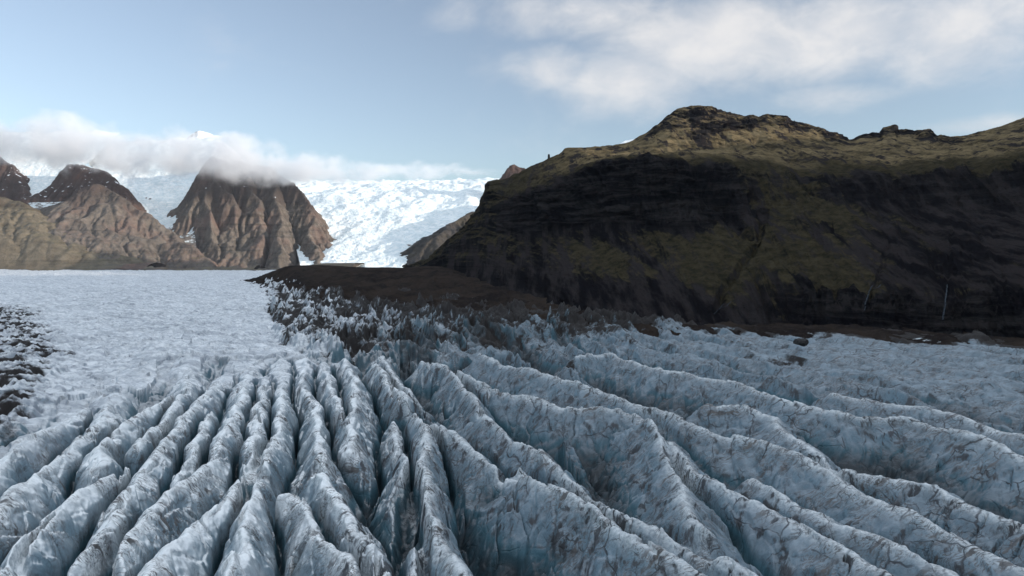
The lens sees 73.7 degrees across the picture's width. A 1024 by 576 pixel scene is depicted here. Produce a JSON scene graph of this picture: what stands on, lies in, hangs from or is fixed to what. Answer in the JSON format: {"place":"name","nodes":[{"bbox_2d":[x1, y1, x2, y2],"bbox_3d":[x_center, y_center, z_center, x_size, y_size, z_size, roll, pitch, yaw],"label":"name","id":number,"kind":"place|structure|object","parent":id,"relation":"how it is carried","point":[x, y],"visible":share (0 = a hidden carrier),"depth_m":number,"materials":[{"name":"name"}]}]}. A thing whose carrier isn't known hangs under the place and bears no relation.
{"place":"outdoors","nodes":[
{"label":"outdoors","id":0,"kind":"place"},
{"bbox_2d":[0,130,118,209],"bbox_3d":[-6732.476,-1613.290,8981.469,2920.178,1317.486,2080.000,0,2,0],"label":"icefall","id":1,"kind":"object","parent":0,"point":[41,161],"visible":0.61,"depth_m":9398.79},
{"bbox_2d":[0,197,144,270],"bbox_3d":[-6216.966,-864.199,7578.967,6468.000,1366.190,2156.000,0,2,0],"label":"mountain","id":2,"kind":"structure","parent":0,"point":[28,241],"depth_m":6868.00,"materials":[{"name":"brown stone"}]},
{"bbox_2d":[0,157,165,269],"bbox_3d":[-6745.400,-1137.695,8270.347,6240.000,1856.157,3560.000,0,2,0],"label":"mountain","id":3,"kind":"structure","parent":0,"point":[68,182],"depth_m":8611.59,"materials":[{"name":"brown stone"}]},
{"bbox_2d":[38,184,264,269],"bbox_3d":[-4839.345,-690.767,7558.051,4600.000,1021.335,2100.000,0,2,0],"label":"mountain","id":4,"kind":"structure","parent":0,"point":[100,220],"depth_m":7450.66,"materials":[{"name":"brown stone"}]},
{"bbox_2d":[89,135,223,246],"bbox_3d":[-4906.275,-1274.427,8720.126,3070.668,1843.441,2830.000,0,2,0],"label":"icefall","id":5,"kind":"object","parent":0,"point":[161,174],"visible":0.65,"depth_m":9271.92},
{"bbox_2d":[185,131,246,162],"bbox_3d":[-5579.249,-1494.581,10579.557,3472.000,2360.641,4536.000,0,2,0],"label":"snow peak","id":6,"kind":"structure","parent":0,"point":[223,151],"depth_m":11833.30,"materials":[{"name":"white snow"}]},
{"bbox_2d":[98,156,363,270],"bbox_3d":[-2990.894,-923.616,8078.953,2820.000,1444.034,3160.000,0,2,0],"label":"mountain","id":7,"kind":"structure","parent":0,"point":[238,215],"depth_m":8242.48,"materials":[{"name":"brown stone"}]},
{"bbox_2d":[288,177,498,267],"bbox_3d":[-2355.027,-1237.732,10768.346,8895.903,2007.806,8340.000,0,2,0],"label":"icefall","id":8,"kind":"object","parent":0,"point":[380,223],"visible":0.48,"depth_m":9488.87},
{"bbox_2d":[400,211,474,264],"bbox_3d":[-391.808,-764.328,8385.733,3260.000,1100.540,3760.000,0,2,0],"label":"mountain","id":9,"kind":"structure","parent":0,"point":[424,247],"depth_m":7822.17,"materials":[{"name":"brown stone"}]},
{"bbox_2d":[480,164,524,198],"bbox_3d":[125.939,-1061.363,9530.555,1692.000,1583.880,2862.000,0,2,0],"label":"rock peak","id":10,"kind":"object","parent":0,"point":[511,170],"visible":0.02,"depth_m":10346.92,"materials":[{"name":"brown stone"}]},
{"bbox_2d":[0,269,1023,575],"bbox_3d":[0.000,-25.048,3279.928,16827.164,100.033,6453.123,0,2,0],"label":"glacier","id":11,"kind":"object","parent":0,"point":[192,423],"visible":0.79,"depth_m":406.98,"materials":[{"name":"white ice"}]},
{"bbox_2d":[793,338,808,346],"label":"boulder","id":12,"kind":"object","parent":11,"relation":"on","point":[803,342],"visible":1,"depth_m":788.50,"materials":[{"name":"grey stone"}]},
{"bbox_2d":[0,0,1023,180],"label":"sky","id":13,"kind":"structure","parent":0,"point":[320,90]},
{"bbox_2d":[240,265,1023,345],"bbox_3d":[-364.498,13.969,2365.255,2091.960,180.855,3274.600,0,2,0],"label":"moraine","id":14,"kind":"structure","parent":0,"point":[372,283],"depth_m":1593.07,"materials":[{"name":"brown gravel"}]},
{"bbox_2d":[402,105,1023,337],"bbox_3d":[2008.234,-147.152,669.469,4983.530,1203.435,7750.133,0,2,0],"label":"mountain","id":15,"kind":"structure","parent":0,"point":[699,215],"depth_m":1446.71,"materials":[{"name":"black stone"}]},
{"bbox_2d":[864,285,879,310],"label":"waterfall","id":16,"kind":"structure","parent":15,"relation":"on","point":[867,296],"depth_m":1066.70,"materials":[{"name":"liquid"}]},
{"bbox_2d":[942,285,947,319],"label":"waterfall","id":17,"kind":"structure","parent":15,"relation":"on","point":[945,302],"depth_m":988.36,"materials":[{"name":"liquid"}]}
]}

